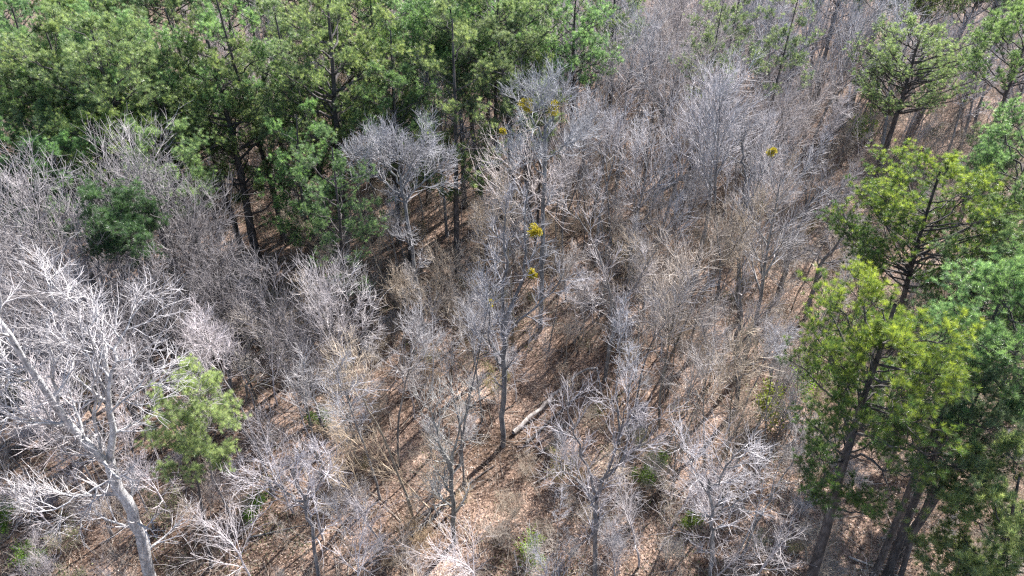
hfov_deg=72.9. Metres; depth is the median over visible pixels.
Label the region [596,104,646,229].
slender tree
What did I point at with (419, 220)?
sapling
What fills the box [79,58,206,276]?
pine tree
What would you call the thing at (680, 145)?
bare tree
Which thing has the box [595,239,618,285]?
sapling
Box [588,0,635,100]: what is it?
bare tree
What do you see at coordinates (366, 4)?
pine tree
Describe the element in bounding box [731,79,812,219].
bare tree
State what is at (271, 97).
slender tree
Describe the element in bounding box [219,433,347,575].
bare tree
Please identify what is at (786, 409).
slender tree
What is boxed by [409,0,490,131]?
pine tree
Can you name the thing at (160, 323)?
shrub
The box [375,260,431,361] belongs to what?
slender tree
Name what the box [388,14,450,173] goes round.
bare tree
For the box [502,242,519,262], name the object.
shrub
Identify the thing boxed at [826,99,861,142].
understory tree
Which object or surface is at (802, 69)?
slender tree
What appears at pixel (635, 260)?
slender tree
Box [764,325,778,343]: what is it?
shrub
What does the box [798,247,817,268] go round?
shrub
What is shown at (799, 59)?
pine tree
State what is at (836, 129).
slender tree
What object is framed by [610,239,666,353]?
slender tree
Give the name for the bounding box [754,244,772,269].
shrub
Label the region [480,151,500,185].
understory tree
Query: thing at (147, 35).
pine tree
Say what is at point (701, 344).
understory tree
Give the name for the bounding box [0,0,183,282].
pine tree
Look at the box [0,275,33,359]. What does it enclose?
understory tree
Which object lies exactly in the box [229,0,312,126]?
pine tree
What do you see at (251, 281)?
shrub
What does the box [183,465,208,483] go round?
shrub
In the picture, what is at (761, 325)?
sapling
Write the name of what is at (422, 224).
shrub
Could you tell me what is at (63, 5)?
pine tree
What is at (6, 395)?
shrub
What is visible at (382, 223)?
shrub
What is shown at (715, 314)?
understory tree
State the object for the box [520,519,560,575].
understory tree
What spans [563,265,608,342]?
slender tree
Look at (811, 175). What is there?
understory tree
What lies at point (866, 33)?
bare tree
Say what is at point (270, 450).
understory tree
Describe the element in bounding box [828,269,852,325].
sapling
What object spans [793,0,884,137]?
bare tree
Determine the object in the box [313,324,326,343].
sapling
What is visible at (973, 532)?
sapling
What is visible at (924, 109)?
slender tree
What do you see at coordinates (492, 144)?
bare tree
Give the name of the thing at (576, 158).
slender tree
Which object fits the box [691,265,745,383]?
understory tree
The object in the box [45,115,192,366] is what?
bare tree
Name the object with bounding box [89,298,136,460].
slender tree
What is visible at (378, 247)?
understory tree
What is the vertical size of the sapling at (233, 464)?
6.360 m
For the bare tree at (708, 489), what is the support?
on the ground
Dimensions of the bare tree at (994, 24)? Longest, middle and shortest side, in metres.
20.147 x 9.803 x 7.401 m
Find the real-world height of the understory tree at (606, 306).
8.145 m
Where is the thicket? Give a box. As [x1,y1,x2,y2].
[0,0,1023,353]
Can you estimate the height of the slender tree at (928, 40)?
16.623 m
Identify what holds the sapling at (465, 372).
on the ground
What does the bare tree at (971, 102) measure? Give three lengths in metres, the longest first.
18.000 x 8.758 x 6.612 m
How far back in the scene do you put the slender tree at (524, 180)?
67.61 m
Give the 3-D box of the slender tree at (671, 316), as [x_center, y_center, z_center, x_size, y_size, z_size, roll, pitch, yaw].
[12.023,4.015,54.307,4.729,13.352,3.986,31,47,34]
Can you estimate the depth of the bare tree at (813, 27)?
103.83 m
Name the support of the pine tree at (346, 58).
on the ground
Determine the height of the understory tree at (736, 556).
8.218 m
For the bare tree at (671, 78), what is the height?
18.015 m
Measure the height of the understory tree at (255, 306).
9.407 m
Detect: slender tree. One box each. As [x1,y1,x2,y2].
[0,414,38,486]
[2,350,114,537]
[16,383,102,500]
[84,324,188,507]
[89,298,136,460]
[103,403,154,528]
[112,337,192,452]
[147,354,237,532]
[174,91,255,230]
[180,289,236,416]
[180,304,274,494]
[198,26,230,155]
[202,5,226,106]
[206,319,264,438]
[236,12,267,105]
[249,27,273,149]
[251,39,298,193]
[261,341,335,501]
[267,99,305,208]
[276,204,341,304]
[291,262,350,389]
[292,276,334,387]
[308,52,328,148]
[309,238,359,355]
[311,340,387,499]
[313,388,375,469]
[322,65,355,117]
[323,253,383,335]
[323,320,417,529]
[332,106,381,215]
[339,108,365,215]
[342,133,369,238]
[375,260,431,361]
[380,200,406,305]
[386,194,410,288]
[387,88,408,199]
[393,259,425,382]
[397,100,423,222]
[398,357,432,455]
[421,92,433,192]
[422,322,469,501]
[443,108,493,228]
[443,280,498,421]
[453,266,517,464]
[455,291,501,371]
[456,200,498,352]
[466,194,493,332]
[466,202,485,293]
[472,193,531,381]
[483,177,507,273]
[485,164,523,352]
[511,128,534,260]
[519,120,541,179]
[538,91,601,261]
[541,128,563,214]
[547,56,581,163]
[547,238,591,351]
[551,146,577,301]
[553,131,584,275]
[555,133,569,228]
[555,138,600,252]
[557,123,582,233]
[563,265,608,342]
[567,57,591,162]
[586,164,609,277]
[591,441,634,531]
[593,35,626,144]
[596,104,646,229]
[597,202,630,322]
[599,290,638,444]
[601,175,631,297]
[609,336,656,504]
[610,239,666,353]
[612,88,627,206]
[615,43,631,171]
[622,99,658,272]
[623,213,649,336]
[623,231,652,377]
[628,159,642,246]
[631,34,656,166]
[632,263,720,415]
[636,21,655,129]
[642,167,711,311]
[642,268,699,395]
[643,62,667,194]
[654,188,700,314]
[658,115,675,209]
[660,250,694,351]
[664,47,695,152]
[665,358,710,454]
[667,0,684,108]
[667,110,716,234]
[670,149,722,261]
[685,200,723,284]
[686,196,740,365]
[686,299,728,403]
[687,329,772,427]
[692,11,709,123]
[698,311,782,516]
[706,222,752,330]
[711,98,739,187]
[711,122,722,245]
[719,86,780,221]
[719,140,789,298]
[720,218,763,357]
[721,387,763,485]
[722,0,746,50]
[722,81,766,255]
[727,310,801,443]
[728,89,764,195]
[743,392,824,551]
[748,69,781,165]
[748,378,817,475]
[751,65,823,203]
[752,310,805,396]
[759,334,792,446]
[760,145,801,252]
[762,122,803,205]
[766,121,838,236]
[766,178,793,276]
[767,6,801,74]
[769,98,792,157]
[770,62,800,107]
[775,55,829,181]
[779,47,811,136]
[785,303,849,389]
[787,326,811,433]
[791,100,819,207]
[793,0,825,105]
[802,93,854,190]
[804,158,865,282]
[805,80,865,210]
[805,246,870,344]
[809,0,876,120]
[820,49,874,155]
[820,95,847,179]
[822,336,888,410]
[827,45,857,138]
[834,11,887,109]
[834,200,872,292]
[837,46,879,167]
[851,0,878,66]
[864,76,888,152]
[883,13,950,121]
[908,74,940,151]
[913,59,941,153]
[941,3,977,83]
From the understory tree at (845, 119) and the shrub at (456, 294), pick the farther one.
the understory tree at (845, 119)
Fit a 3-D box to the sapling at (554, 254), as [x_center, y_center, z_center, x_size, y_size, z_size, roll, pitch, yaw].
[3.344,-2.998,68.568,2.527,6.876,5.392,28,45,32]
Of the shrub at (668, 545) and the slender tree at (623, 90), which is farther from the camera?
the slender tree at (623, 90)
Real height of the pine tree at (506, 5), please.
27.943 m
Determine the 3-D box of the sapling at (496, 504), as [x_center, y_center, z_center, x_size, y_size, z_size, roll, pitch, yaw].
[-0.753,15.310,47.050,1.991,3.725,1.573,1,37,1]
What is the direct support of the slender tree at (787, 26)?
on the ground
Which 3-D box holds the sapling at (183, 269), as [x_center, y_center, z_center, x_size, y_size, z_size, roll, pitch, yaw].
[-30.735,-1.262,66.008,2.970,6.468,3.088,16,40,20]
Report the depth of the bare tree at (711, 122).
59.22 m
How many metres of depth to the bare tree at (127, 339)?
44.67 m
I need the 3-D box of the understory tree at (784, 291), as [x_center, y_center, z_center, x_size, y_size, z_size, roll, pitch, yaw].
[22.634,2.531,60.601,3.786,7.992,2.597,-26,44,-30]
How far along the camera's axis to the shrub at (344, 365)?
58.38 m
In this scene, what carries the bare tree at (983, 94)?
on the ground
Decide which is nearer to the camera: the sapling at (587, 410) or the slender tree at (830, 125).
the sapling at (587, 410)
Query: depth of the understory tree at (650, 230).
65.75 m
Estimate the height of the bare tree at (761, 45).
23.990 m
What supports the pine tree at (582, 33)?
on the ground
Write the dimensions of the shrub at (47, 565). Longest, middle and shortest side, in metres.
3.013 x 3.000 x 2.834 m
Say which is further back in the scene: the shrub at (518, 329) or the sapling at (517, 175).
the sapling at (517, 175)
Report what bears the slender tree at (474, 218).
on the ground
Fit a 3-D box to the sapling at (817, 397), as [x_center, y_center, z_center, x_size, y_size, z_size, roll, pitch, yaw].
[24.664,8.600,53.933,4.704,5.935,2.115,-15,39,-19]
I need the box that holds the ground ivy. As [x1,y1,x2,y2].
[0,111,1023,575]
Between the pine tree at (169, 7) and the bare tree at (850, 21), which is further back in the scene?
the bare tree at (850, 21)
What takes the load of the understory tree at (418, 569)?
on the ground
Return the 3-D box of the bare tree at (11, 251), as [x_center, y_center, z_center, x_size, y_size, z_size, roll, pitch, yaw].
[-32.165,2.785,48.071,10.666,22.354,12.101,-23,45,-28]
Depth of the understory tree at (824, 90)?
99.66 m
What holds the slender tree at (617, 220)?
on the ground
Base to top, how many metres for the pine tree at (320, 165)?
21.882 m
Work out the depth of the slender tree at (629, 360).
43.57 m
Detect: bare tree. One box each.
[0,123,159,383]
[0,144,58,302]
[0,150,117,404]
[0,184,120,426]
[0,194,69,331]
[0,229,205,575]
[0,237,49,379]
[0,246,181,437]
[0,251,107,441]
[0,251,152,431]
[0,311,62,428]
[5,150,113,241]
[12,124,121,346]
[34,203,166,420]
[43,100,195,365]
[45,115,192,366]
[89,232,225,431]
[95,149,227,374]
[132,153,253,355]
[152,194,260,363]
[152,289,219,394]
[158,13,257,187]
[167,307,266,470]
[170,241,263,399]
[180,51,224,206]
[184,229,269,396]
[205,292,299,402]
[216,239,318,426]
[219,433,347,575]
[230,0,268,36]
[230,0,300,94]
[264,319,338,441]
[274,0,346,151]
[281,255,394,426]
[282,241,381,437]
[310,404,463,508]
[332,103,463,332]
[371,296,447,466]
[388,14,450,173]
[395,236,494,382]
[403,366,494,545]
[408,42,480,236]
[455,0,558,178]
[460,8,505,188]
[463,108,583,281]
[465,162,592,447]
[473,50,611,332]
[484,0,558,171]
[517,362,693,575]
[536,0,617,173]
[540,0,636,174]
[548,0,590,107]
[548,0,597,111]
[555,195,688,381]
[558,97,608,248]
[564,0,648,142]
[573,81,628,244]
[576,0,640,115]
[576,0,717,188]
[582,23,663,218]
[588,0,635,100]
[588,89,644,266]
[594,225,664,335]
[598,0,653,46]
[606,0,705,199]
[606,113,685,292]
[618,0,685,152]
[618,216,733,427]
[619,1,710,177]
[635,0,699,121]
[635,0,703,105]
[638,33,703,159]
[642,101,731,224]
[644,0,682,51]
[646,0,709,136]
[651,318,757,466]
[652,52,775,249]
[660,0,709,80]
[661,0,731,61]
[661,181,778,375]
[665,13,770,217]
[666,407,780,575]
[669,0,754,125]
[669,41,776,280]
[670,27,746,186]
[679,65,761,300]
[684,0,757,126]
[687,0,760,101]
[706,109,783,323]
[713,260,790,411]
[714,18,783,127]
[720,0,778,113]
[720,43,784,180]
[723,0,819,176]
[723,142,838,380]
[726,0,809,152]
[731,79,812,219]
[731,101,785,255]
[734,0,808,77]
[739,0,809,116]
[748,68,837,220]
[752,0,860,121]
[758,180,856,299]
[760,51,851,198]
[761,0,798,90]
[766,0,827,118]
[768,9,824,153]
[778,158,863,319]
[785,0,840,97]
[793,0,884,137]
[803,0,849,72]
[805,0,911,168]
[813,2,841,52]
[826,4,886,127]
[831,0,874,77]
[838,0,909,73]
[843,3,921,151]
[862,0,948,161]
[875,0,940,90]
[901,2,990,144]
[904,0,984,101]
[913,0,948,26]
[915,23,974,132]
[938,35,1023,165]
[940,0,988,88]
[947,14,1013,146]
[968,4,1023,96]
[970,0,1023,136]
[974,1,1016,92]
[989,15,1023,121]
[992,34,1023,151]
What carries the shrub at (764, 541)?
on the ground
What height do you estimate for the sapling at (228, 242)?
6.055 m
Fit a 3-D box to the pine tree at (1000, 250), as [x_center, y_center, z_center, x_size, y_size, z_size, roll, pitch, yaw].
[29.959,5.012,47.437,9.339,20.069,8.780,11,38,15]
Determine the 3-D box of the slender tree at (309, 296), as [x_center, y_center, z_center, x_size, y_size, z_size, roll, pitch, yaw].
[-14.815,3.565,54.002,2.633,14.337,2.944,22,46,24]
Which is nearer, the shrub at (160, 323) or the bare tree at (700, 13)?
the shrub at (160, 323)
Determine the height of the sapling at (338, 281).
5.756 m
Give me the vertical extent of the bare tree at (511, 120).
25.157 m
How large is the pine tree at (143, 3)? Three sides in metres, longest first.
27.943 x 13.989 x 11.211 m
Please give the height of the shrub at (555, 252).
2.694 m
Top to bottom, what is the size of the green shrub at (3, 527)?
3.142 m
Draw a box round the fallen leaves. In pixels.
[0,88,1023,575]
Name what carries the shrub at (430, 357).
on the ground
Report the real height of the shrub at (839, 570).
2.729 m
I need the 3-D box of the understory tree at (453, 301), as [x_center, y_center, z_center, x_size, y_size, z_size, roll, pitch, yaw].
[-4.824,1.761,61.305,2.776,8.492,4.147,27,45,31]
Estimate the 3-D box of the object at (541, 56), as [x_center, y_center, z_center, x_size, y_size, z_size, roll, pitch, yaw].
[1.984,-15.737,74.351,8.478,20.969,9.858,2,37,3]
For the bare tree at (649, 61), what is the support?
on the ground
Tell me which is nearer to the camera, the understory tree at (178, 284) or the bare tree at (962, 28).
the understory tree at (178, 284)
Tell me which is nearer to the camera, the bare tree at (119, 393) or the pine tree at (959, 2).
the bare tree at (119, 393)
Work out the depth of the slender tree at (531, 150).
76.48 m
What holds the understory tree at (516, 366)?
on the ground
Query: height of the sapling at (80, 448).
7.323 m
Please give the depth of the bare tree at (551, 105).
52.96 m
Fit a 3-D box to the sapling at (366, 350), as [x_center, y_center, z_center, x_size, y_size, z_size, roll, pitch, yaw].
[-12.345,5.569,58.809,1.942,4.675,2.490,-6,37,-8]
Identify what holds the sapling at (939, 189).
on the ground
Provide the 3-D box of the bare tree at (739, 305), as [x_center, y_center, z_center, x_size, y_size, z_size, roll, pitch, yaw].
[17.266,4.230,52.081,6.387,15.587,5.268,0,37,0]
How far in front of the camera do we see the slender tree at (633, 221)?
58.87 m
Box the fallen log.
[511,358,605,433]
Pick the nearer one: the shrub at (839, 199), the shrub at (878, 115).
the shrub at (839, 199)
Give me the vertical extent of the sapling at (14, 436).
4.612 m
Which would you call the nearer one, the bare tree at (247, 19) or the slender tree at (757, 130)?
the slender tree at (757, 130)
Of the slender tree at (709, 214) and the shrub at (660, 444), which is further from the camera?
the slender tree at (709, 214)
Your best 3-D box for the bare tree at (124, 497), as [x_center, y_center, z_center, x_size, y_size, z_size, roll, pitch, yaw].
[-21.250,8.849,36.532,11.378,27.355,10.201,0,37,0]
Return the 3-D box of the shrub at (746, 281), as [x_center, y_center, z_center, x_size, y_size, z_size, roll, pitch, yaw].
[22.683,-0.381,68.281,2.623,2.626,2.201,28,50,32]
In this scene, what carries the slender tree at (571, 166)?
on the ground
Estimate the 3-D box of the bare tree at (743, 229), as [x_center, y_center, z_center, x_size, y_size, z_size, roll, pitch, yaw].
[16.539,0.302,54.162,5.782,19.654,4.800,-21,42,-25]
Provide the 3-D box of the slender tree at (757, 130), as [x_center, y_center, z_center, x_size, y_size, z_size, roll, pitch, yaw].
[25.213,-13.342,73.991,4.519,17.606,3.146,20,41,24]
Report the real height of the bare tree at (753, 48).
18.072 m
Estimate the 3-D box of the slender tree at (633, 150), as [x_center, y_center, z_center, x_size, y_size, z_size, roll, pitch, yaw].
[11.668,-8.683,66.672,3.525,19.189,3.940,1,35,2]
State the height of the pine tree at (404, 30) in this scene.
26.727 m
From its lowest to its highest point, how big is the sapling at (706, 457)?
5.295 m
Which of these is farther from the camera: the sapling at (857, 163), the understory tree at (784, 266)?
the sapling at (857, 163)
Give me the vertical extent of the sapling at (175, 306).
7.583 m
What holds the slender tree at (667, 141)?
on the ground
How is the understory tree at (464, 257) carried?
on the ground
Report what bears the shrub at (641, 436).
on the ground
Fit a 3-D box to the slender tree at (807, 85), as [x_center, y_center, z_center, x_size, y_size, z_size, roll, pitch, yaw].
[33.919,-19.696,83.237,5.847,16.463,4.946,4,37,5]
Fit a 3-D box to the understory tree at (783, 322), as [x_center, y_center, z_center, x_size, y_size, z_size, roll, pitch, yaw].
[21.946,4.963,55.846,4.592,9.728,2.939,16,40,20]
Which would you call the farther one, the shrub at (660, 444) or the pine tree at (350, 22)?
the pine tree at (350, 22)
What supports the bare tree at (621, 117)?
on the ground
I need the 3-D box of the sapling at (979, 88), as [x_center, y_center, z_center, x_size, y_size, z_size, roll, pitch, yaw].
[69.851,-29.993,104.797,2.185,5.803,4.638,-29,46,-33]
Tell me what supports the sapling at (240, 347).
on the ground
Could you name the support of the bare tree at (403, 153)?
on the ground
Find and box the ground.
[0,0,1023,575]
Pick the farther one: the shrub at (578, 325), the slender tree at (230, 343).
the shrub at (578, 325)
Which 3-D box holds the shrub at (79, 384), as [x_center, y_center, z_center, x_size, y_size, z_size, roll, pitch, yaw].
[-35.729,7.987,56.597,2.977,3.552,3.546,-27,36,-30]
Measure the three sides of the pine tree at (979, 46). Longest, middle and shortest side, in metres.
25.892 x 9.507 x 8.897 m
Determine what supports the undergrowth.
on the ground
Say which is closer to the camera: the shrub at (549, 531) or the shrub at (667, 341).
the shrub at (549, 531)
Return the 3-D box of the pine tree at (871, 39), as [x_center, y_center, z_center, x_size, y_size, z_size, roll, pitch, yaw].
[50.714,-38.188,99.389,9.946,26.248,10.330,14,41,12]
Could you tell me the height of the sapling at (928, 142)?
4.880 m
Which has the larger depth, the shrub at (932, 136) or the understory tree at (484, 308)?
the shrub at (932, 136)
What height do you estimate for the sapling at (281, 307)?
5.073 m
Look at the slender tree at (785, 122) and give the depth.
78.69 m
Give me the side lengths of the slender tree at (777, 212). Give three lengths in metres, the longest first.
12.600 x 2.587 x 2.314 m
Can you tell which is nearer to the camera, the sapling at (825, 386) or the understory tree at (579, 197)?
the sapling at (825, 386)
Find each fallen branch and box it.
[250,520,309,537]
[409,457,493,523]
[411,502,446,536]
[524,380,587,443]
[537,414,584,454]
[848,556,911,575]
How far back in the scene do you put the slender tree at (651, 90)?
74.81 m
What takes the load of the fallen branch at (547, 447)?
on the ground
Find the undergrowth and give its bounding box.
[0,30,1023,575]
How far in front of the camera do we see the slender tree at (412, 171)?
77.89 m
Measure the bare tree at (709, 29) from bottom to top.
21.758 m
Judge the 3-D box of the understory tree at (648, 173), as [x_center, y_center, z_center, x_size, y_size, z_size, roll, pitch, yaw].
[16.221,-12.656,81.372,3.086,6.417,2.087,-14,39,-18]
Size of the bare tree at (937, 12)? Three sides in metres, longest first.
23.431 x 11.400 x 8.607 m
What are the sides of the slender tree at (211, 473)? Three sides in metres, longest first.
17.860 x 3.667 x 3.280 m
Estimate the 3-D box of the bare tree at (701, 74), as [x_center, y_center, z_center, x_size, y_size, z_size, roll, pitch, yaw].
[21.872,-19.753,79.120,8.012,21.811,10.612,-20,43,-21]
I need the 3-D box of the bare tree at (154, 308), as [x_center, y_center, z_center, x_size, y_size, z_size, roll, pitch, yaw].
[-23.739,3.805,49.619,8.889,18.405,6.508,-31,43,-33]
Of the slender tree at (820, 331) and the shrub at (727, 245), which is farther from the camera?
the shrub at (727, 245)
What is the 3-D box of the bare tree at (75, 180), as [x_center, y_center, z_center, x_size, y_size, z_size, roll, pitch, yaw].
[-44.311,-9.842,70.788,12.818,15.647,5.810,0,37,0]
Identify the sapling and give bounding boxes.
[2,424,34,454]
[17,526,51,561]
[29,417,65,456]
[30,441,89,501]
[53,420,121,484]
[56,478,78,523]
[59,323,93,376]
[85,438,137,535]
[89,549,124,575]
[115,566,132,575]
[151,265,189,340]
[168,459,222,532]
[171,251,196,303]
[204,468,232,502]
[206,224,236,272]
[219,453,256,490]
[221,324,250,376]
[222,247,272,300]
[242,268,268,310]
[244,301,291,360]
[262,417,284,446]
[266,514,289,547]
[270,334,294,374]
[273,296,301,335]
[309,347,350,406]
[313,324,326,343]
[314,485,362,542]
[318,252,357,301]
[323,448,354,485]
[325,417,363,464]
[329,203,367,258]
[351,474,371,510]
[358,335,373,374]
[359,333,383,395]
[362,532,390,565]
[365,318,388,370]
[369,257,388,292]
[387,514,424,572]
[405,489,420,532]
[411,204,429,224]
[415,413,454,472]
[417,471,475,517]
[445,305,497,372]
[453,343,479,411]
[461,254,484,305]
[482,216,502,260]
[487,384,507,411]
[489,489,513,529]
[504,278,523,333]
[506,161,522,190]
[524,305,547,362]
[528,228,565,284]
[537,334,553,361]
[543,415,585,482]
[545,201,587,254]
[549,483,571,536]
[555,362,606,435]
[555,479,601,533]
[559,106,569,127]
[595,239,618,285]
[629,398,647,433]
[638,364,656,382]
[651,352,676,399]
[651,430,691,488]
[657,476,694,575]
[674,334,695,374]
[676,326,696,363]
[678,424,726,476]
[694,335,730,386]
[703,236,736,276]
[714,421,737,478]
[718,399,752,451]
[744,308,777,354]
[762,353,788,393]
[779,249,805,271]
[785,144,798,185]
[787,503,849,557]
[805,365,885,431]
[805,526,843,575]
[808,385,857,415]
[814,438,843,475]
[817,166,836,184]
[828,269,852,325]
[852,152,863,173]
[857,131,872,166]
[858,259,914,308]
[881,110,901,133]
[904,289,945,335]
[910,485,928,517]
[914,176,939,216]
[916,130,939,157]
[925,123,955,171]
[927,178,948,200]
[928,514,958,553]
[959,427,1023,490]
[964,75,990,107]
[965,516,1003,547]
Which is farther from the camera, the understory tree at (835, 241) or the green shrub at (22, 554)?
the understory tree at (835, 241)
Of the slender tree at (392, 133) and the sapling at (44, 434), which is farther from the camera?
the slender tree at (392, 133)
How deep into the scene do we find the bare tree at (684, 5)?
92.91 m
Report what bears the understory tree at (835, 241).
on the ground
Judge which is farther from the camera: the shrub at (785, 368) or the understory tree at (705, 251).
the understory tree at (705, 251)
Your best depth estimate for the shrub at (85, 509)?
47.38 m
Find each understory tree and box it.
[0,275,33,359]
[0,350,36,397]
[0,425,27,512]
[0,467,62,537]
[7,259,107,373]
[40,236,106,348]
[49,405,116,482]
[88,515,143,575]
[99,435,183,522]
[122,265,169,341]
[153,226,201,334]
[163,488,273,575]
[164,188,210,242]
[215,126,263,198]
[230,251,264,348]
[233,386,310,513]
[251,305,294,404]
[273,297,310,350]
[273,350,322,448]
[275,431,338,539]
[291,268,343,386]
[298,343,367,462]
[312,396,368,505]
[322,405,349,476]
[323,483,400,575]
[324,464,383,548]
[325,217,353,264]
[336,185,393,296]
[369,170,384,212]
[372,205,407,271]
[376,347,438,417]
[393,543,445,575]
[397,505,491,575]
[399,555,422,575]
[409,307,436,377]
[410,280,449,397]
[417,240,457,356]
[431,110,468,168]
[440,277,464,329]
[449,177,472,224]
[454,234,475,282]
[459,265,519,372]
[468,109,491,155]
[470,150,507,231]
[470,189,499,254]
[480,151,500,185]
[487,517,590,575]
[488,344,532,401]
[501,201,530,286]
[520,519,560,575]
[527,239,548,271]
[556,282,594,336]
[560,293,610,361]
[572,167,595,222]
[589,136,616,187]
[589,216,609,289]
[592,505,640,575]
[598,290,634,350]
[602,466,649,567]
[604,206,711,341]
[612,71,633,128]
[621,307,667,393]
[627,263,660,328]
[631,197,675,287]
[634,380,701,500]
[639,187,661,258]
[641,161,655,186]
[644,444,747,557]
[650,444,759,526]
[652,98,691,177]
[653,208,681,308]
[660,220,723,291]
[668,166,706,223]
[672,398,709,476]
[676,304,736,413]
[684,178,716,250]
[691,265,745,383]
[695,293,733,350]
[696,526,773,575]
[706,128,749,204]
[706,138,745,226]
[725,492,816,575]
[728,142,751,186]
[729,443,809,546]
[733,353,803,468]
[740,110,790,192]
[744,223,782,275]
[752,284,788,340]
[755,231,810,316]
[757,162,805,239]
[760,432,805,498]
[763,302,802,381]
[777,351,825,419]
[787,219,809,253]
[793,144,831,213]
[800,69,850,126]
[808,251,848,291]
[819,220,858,276]
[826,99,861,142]
[844,96,873,166]
[898,90,943,145]
[913,111,944,151]
[934,43,966,109]
[936,80,974,125]
[967,85,985,128]
[984,72,1023,120]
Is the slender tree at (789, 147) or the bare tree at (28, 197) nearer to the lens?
the bare tree at (28, 197)
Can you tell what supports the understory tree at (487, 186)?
on the ground
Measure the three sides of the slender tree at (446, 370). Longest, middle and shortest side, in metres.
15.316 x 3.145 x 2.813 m
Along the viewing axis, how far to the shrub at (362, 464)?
51.58 m
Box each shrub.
[0,363,40,399]
[0,378,15,403]
[0,478,15,522]
[0,492,16,538]
[1,472,28,497]
[7,538,50,574]
[9,544,63,575]
[10,414,38,444]
[13,297,40,315]
[27,485,64,510]
[41,508,81,555]
[49,558,94,575]
[56,365,92,399]
[66,490,111,523]
[104,473,142,504]
[137,475,189,530]
[153,315,171,333]
[164,451,186,465]
[169,273,201,303]
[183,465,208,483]
[214,465,267,517]
[230,307,265,343]
[236,272,260,291]
[238,486,272,527]
[242,408,269,433]
[261,285,278,299]
[264,291,290,316]
[271,564,286,575]
[302,405,331,428]
[312,483,343,519]
[321,374,339,395]
[323,348,352,374]
[352,274,363,282]
[354,455,370,472]
[364,388,388,419]
[368,378,387,392]
[370,208,389,235]
[371,313,389,327]
[376,330,390,350]
[377,547,406,568]
[380,308,410,336]
[387,503,438,555]
[392,205,412,225]
[412,222,434,249]
[414,219,426,230]
[416,353,447,389]
[419,345,445,365]
[441,399,467,426]
[447,282,464,305]
[450,405,484,449]
[453,262,477,281]
[457,273,481,296]
[463,368,492,396]
[470,508,526,556]
[481,362,511,402]
[492,289,508,306]
[495,485,532,523]
[496,326,522,347]
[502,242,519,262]
[506,444,538,481]
[514,523,546,572]
[522,517,558,541]
[525,289,534,301]
[544,432,562,459]
[544,444,578,486]
[547,245,566,264]
[548,159,560,183]
[558,316,588,340]
[558,531,587,559]
[570,453,594,483]
[578,501,612,525]
[590,515,635,551]
[591,221,603,236]
[614,236,638,252]
[615,242,629,268]
[618,347,636,362]
[624,463,660,488]
[625,426,648,451]
[638,369,656,394]
[646,448,670,469]
[655,430,680,453]
[655,535,686,556]
[658,333,674,348]
[670,317,702,340]
[671,333,696,362]
[680,510,703,529]
[687,187,706,208]
[691,223,703,242]
[694,336,714,351]
[700,350,735,384]
[717,184,738,204]
[720,231,736,257]
[724,483,747,505]
[735,275,758,290]
[738,161,752,177]
[741,145,754,164]
[741,193,768,216]
[746,373,796,431]
[751,527,773,549]
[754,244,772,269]
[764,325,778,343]
[773,364,802,385]
[775,441,821,475]
[779,534,806,554]
[781,478,818,523]
[784,325,811,349]
[788,348,809,372]
[789,423,807,439]
[790,342,833,406]
[795,209,822,234]
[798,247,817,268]
[808,550,847,575]
[811,187,830,202]
[814,224,830,242]
[815,135,832,153]
[828,187,855,212]
[828,459,875,490]
[831,136,860,160]
[846,118,866,137]
[848,112,880,144]
[867,108,884,126]
[868,436,914,479]
[882,289,900,303]
[899,162,924,184]
[902,269,924,296]
[919,122,945,145]
[995,469,1023,510]
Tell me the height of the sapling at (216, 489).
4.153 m
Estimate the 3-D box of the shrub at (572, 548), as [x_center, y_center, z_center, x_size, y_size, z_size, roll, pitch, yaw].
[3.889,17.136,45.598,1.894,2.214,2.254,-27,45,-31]
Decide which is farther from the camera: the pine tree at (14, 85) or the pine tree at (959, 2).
the pine tree at (959, 2)
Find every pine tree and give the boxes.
[0,0,41,32]
[0,0,94,102]
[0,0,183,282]
[0,1,88,240]
[0,15,135,271]
[0,37,104,266]
[0,57,130,276]
[0,80,63,270]
[0,92,133,292]
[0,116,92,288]
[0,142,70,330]
[10,0,135,211]
[17,85,166,303]
[18,34,136,248]
[38,0,158,30]
[40,0,169,208]
[53,56,175,268]
[58,0,208,262]
[58,177,201,396]
[59,25,177,228]
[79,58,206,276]
[87,80,227,284]
[92,0,185,37]
[113,113,224,313]
[116,0,252,251]
[120,0,208,114]
[123,72,222,275]
[133,352,251,568]
[136,31,239,239]
[158,25,294,266]
[161,0,300,242]
[174,0,267,142]
[213,0,308,199]
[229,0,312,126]
[230,0,341,249]
[253,97,349,295]
[256,0,399,256]
[259,0,352,119]
[266,58,360,260]
[268,0,378,217]
[283,121,395,340]
[309,0,368,87]
[320,0,406,192]
[327,0,430,206]
[348,3,449,243]
[348,58,442,265]
[362,0,447,180]
[376,0,512,208]
[382,0,470,203]
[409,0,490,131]
[410,0,514,274]
[414,5,517,214]
[424,0,572,218]
[436,7,561,247]
[452,0,515,138]
[472,0,586,198]
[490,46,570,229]
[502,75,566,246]
[519,0,624,199]
[576,0,651,161]
[668,0,750,220]
[696,0,765,164]
[739,0,825,212]
[774,255,985,575]
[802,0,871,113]
[814,137,1023,414]
[841,4,995,183]
[849,0,903,105]
[857,332,1023,575]
[881,257,1023,575]
[883,0,969,108]
[891,229,1023,470]
[898,330,1023,575]
[899,234,1023,558]
[901,424,1023,575]
[903,0,924,83]
[915,0,1017,121]
[920,172,1023,453]
[952,190,1023,312]
[954,113,1023,256]
[955,0,1023,235]
[957,0,1019,115]
[957,92,1023,308]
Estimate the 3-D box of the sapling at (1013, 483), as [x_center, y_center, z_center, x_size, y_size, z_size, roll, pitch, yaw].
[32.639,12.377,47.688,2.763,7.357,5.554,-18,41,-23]

